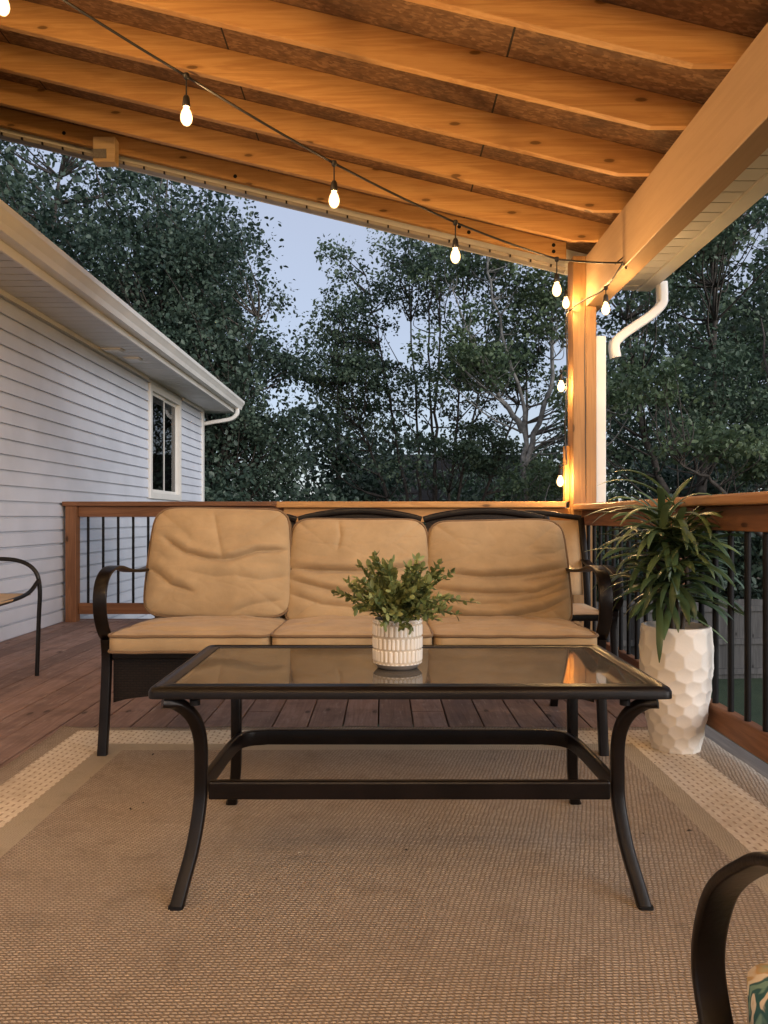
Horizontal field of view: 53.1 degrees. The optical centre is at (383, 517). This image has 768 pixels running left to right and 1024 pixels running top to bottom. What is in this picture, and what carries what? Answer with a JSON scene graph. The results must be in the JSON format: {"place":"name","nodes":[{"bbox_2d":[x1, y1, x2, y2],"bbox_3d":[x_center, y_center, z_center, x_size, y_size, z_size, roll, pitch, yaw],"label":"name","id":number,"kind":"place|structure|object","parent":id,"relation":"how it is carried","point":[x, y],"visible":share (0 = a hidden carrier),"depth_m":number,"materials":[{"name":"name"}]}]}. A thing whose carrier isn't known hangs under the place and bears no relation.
{"place":"outdoors","nodes":[
{"label":"outdoors","id":0,"kind":"place"},
{"bbox_2d":[0,141,767,502],"label":"sky","id":1,"kind":"structure","parent":0,"point":[300,231],"materials":[{"name":"blue"}]},
{"bbox_2d":[347,454,551,500],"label":"neighbour house","id":2,"kind":"structure","parent":0,"point":[425,497],"depth_m":33.50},
{"bbox_2d":[343,531,766,763],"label":"ground","id":3,"kind":"structure","parent":0,"point":[756,700],"depth_m":9.72,"materials":[{"name":"green plant"}]},
{"bbox_2d":[0,141,133,298],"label":"leafy tree","id":4,"kind":"object","parent":3,"relation":"on","point":[23,171],"visible":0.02,"depth_m":25.85,"materials":[{"name":"green plant"}]},
{"bbox_2d":[0,199,244,641],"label":"house","id":5,"kind":"structure","parent":3,"relation":"on","point":[106,394],"depth_m":6.38,"materials":[{"name":"plastic"}]},
{"bbox_2d":[147,383,181,500],"bbox_3d":[-2.650,-0.860,9.280,0.064,1.300,1.320,0,0,0],"label":"window","id":6,"kind":"structure","parent":5,"relation":"in","point":[165,410],"depth_m":9.29,"materials":[{"name":"white metal"}]},
{"bbox_2d":[0,140,309,485],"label":"leafy tree","id":7,"kind":"object","parent":3,"relation":"on","point":[50,229],"visible":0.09,"depth_m":15.63,"materials":[{"name":"green plant"}]},
{"bbox_2d":[66,168,336,500],"bbox_3d":[-3.890,-2.167,15.540,5.795,8.880,4.908,0,0,0],"label":"leafy tree","id":8,"kind":"object","parent":3,"relation":"on","point":[247,424],"visible":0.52,"depth_m":14.57,"materials":[{"name":"green plant"}]},
{"bbox_2d":[204,471,262,500],"bbox_3d":[-3.072,0.728,13.570,3.400,3.090,2.920,0,0,11],"label":"shrub","id":9,"kind":"object","parent":3,"relation":"on","point":[227,494],"visible":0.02,"depth_m":13.12,"materials":[{"name":"green plant"}]},
{"bbox_2d":[87,619,446,723],"bbox_3d":[-0.670,1.610,2.053,3.940,1.500,8.905,0,0,0],"label":"deck underframe","id":10,"kind":"object","parent":3,"relation":"on","point":[348,699],"depth_m":4.00,"materials":[{"name":"brown wood"}]},
{"bbox_2d":[0,619,647,767],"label":"deck floor","id":11,"kind":"structure","parent":10,"relation":"on","point":[59,691],"depth_m":3.46,"materials":[{"name":"brown wood"}]},
{"bbox_2d":[0,557,41,675],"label":"patio chair","id":12,"kind":"object","parent":11,"relation":"on","point":[6,598],"visible":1,"depth_m":4.15,"materials":[{"name":"metal"}]},
{"bbox_2d":[62,501,277,621],"bbox_3d":[-1.645,0.366,6.370,1.979,0.988,0.180,0,0,0],"label":"deck railing","id":13,"kind":"object","parent":11,"relation":"on","point":[75,511],"visible":0.41,"depth_m":6.33,"materials":[{"name":"brown wood"}]},
{"bbox_2d":[0,725,767,1023],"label":"area rug","id":14,"kind":"object","parent":11,"relation":"on","point":[512,904],"visible":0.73,"depth_m":1.75,"materials":[{"name":"beige carpet"}]},
{"bbox_2d":[93,507,612,755],"bbox_3d":[-0.110,0.411,3.086,1.839,0.909,0.864,0,0,0],"label":"sofa","id":15,"kind":"object","parent":14,"relation":"on","point":[238,576],"visible":0.81,"depth_m":3.13,"materials":[{"name":"fabric"}]},
{"bbox_2d":[148,645,671,910],"bbox_3d":[0.058,0.618,1.974,1.160,0.488,0.640,0,0,0],"label":"coffee table","id":16,"kind":"object","parent":14,"relation":"on","point":[237,674],"visible":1,"depth_m":1.76,"materials":[{"name":"brown metal"}]},
{"bbox_2d":[331,550,480,670],"bbox_3d":[0.063,0.230,1.920,0.340,0.294,0.355,0,0,-24],"label":"potted plant","id":17,"kind":"object","parent":16,"relation":"on","point":[397,632],"visible":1,"depth_m":1.88,"materials":[{"name":"green plant"}]},
{"bbox_2d":[584,470,754,753],"bbox_3d":[1.045,0.337,2.791,0.598,1.021,0.559,0,0,0],"label":"tall planter","id":18,"kind":"object","parent":14,"relation":"on","point":[676,653],"visible":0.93,"depth_m":2.74,"materials":[{"name":"white ceramic"}]},
{"bbox_2d":[691,852,767,1023],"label":"patio chair","id":19,"kind":"object","parent":14,"relation":"on","point":[726,885],"visible":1,"depth_m":0.69,"materials":[{"name":"brown metal"}]},
{"bbox_2d":[0,0,767,629],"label":"patio cover","id":20,"kind":"object","parent":11,"relation":"on","point":[632,134],"visible":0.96,"depth_m":3.55,"materials":[{"name":"brown wood"}]},
{"bbox_2d":[0,0,626,484],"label":"string lights","id":21,"kind":"object","parent":20,"relation":"hanging from","point":[332,162],"visible":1,"depth_m":3.22,"materials":[{"name":"black"}]},
{"bbox_2d":[276,501,569,521],"bbox_3d":[0.244,0.382,4.787,1.808,0.956,0.175,0,0,0],"label":"deck railing","id":22,"kind":"object","parent":11,"relation":"on","point":[300,508],"visible":0.23,"depth_m":4.70,"materials":[{"name":"brown wood"}]},
{"bbox_2d":[521,510,623,656],"bbox_3d":[0.825,0.412,4.020,0.638,0.904,0.720,0,0,0],"label":"patio chair","id":23,"kind":"object","parent":11,"relation":"on","point":[573,528],"visible":0.27,"depth_m":4.25,"materials":[{"name":"brown metal"}]},
{"bbox_2d":[573,491,767,763],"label":"deck railing","id":24,"kind":"object","parent":11,"relation":"on","point":[747,513],"visible":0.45,"depth_m":2.69,"materials":[{"name":"black metal"}]},
{"bbox_2d":[705,725,767,778],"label":"deck edge board","id":25,"kind":"object","parent":10,"relation":"attached to","point":[743,755],"depth_m":2.81,"materials":[{"name":"grey wood"}]},
{"bbox_2d":[247,483,358,500],"bbox_3d":[-1.467,0.816,14.322,3.789,2.912,2.885,0,0,0],"label":"shrub","id":26,"kind":"object","parent":3,"relation":"on","point":[318,497],"visible":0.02,"depth_m":13.90,"materials":[{"name":"green plant"}]},
{"bbox_2d":[238,396,473,500],"bbox_3d":[-1.062,-1.716,27.086,8.324,8.052,6.051,0,0,0],"label":"leafy tree","id":27,"kind":"object","parent":3,"relation":"on","point":[371,484],"visible":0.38,"depth_m":26.13,"materials":[{"name":"green plant"}]},
{"bbox_2d":[292,228,566,500],"bbox_3d":[1.261,-2.493,16.930,6.691,9.538,3.953,0,0,0],"label":"multi stem tree","id":28,"kind":"object","parent":3,"relation":"on","point":[471,447],"visible":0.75,"depth_m":16.77,"materials":[{"name":"green plant"}]},
{"bbox_2d":[424,492,476,525],"bbox_3d":[1.480,0.826,19.151,4.225,2.969,3.365,0,0,0],"label":"shrub","id":29,"kind":"object","parent":3,"relation":"on","point":[453,499],"depth_m":18.93,"materials":[{"name":"green plant"}]},
{"bbox_2d":[439,463,561,500],"bbox_3d":[3.596,0.361,21.934,5.049,4.066,5.182,0,0,0],"label":"shrub","id":30,"kind":"object","parent":3,"relation":"on","point":[475,489],"visible":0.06,"depth_m":21.43,"materials":[{"name":"green plant"}]},
{"bbox_2d":[400,244,622,507],"bbox_3d":[2.349,-2.036,13.957,4.149,8.612,3.533,0,0,0],"label":"pale trunk tree","id":31,"kind":"object","parent":3,"relation":"on","point":[550,300],"visible":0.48,"depth_m":13.96,"materials":[{"name":"green plant"}]},
{"bbox_2d":[436,340,687,507],"bbox_3d":[6.651,-2.208,27.986,9.666,8.951,6.014,0,0,0],"label":"leafy tree","id":32,"kind":"object","parent":3,"relation":"on","point":[548,427],"visible":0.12,"depth_m":27.78,"materials":[{"name":"green plant"}]},
{"bbox_2d":[539,358,653,500],"bbox_3d":[3.543,-0.182,13.021,1.875,4.917,1.965,0,0,0],"label":"pale trunk tree","id":33,"kind":"object","parent":3,"relation":"on","point":[613,400],"visible":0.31,"depth_m":12.74,"materials":[{"name":"green plant"}]},
{"bbox_2d":[547,489,648,601],"bbox_3d":[4.037,0.849,15.170,3.466,2.842,3.182,0,0,0],"label":"shrub","id":34,"kind":"object","parent":3,"relation":"on","point":[603,527],"visible":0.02,"depth_m":14.77,"materials":[{"name":"green plant"}]},
{"bbox_2d":[549,193,767,586],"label":"leafy tree","id":35,"kind":"object","parent":3,"relation":"on","point":[719,246],"visible":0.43,"depth_m":14.41,"materials":[{"name":"green plant"}]},
{"bbox_2d":[596,599,761,678],"bbox_3d":[7.268,1.754,10.960,17.819,1.212,0.164,0,0,-6],"label":"wood fence","id":36,"kind":"object","parent":3,"relation":"on","point":[756,638],"visible":0.1,"depth_m":10.78,"materials":[{"name":"grey wood"}]},
{"bbox_2d":[596,493,761,600],"bbox_3d":[5.154,0.960,12.581,3.542,2.677,3.023,0,0,0],"label":"shrub","id":37,"kind":"object","parent":3,"relation":"on","point":[740,564],"visible":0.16,"depth_m":12.15,"materials":[{"name":"green plant"}]},
{"bbox_2d":[606,434,766,594],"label":"shrub","id":38,"kind":"object","parent":3,"relation":"on","point":[666,474],"visible":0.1,"depth_m":19.64,"materials":[{"name":"green plant"}]},
{"bbox_2d":[606,199,767,578],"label":"leafy tree","id":39,"kind":"object","parent":3,"relation":"on","point":[726,302],"visible":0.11,"depth_m":26.23,"materials":[{"name":"green plant"}]},
{"bbox_2d":[608,318,767,537],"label":"leafy tree","id":40,"kind":"object","parent":3,"relation":"on","point":[719,444],"visible":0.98,"depth_m":10.46,"materials":[{"name":"green plant"}]},
{"bbox_2d":[691,224,767,427],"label":"leafy tree","id":41,"kind":"object","parent":3,"relation":"on","point":[742,328],"visible":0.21,"depth_m":16.15,"materials":[{"name":"green plant"}]},
{"bbox_2d":[719,488,767,598],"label":"shrub","id":42,"kind":"object","parent":3,"relation":"on","point":[758,574],"visible":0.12,"depth_m":12.45,"materials":[{"name":"green plant"}]}
]}

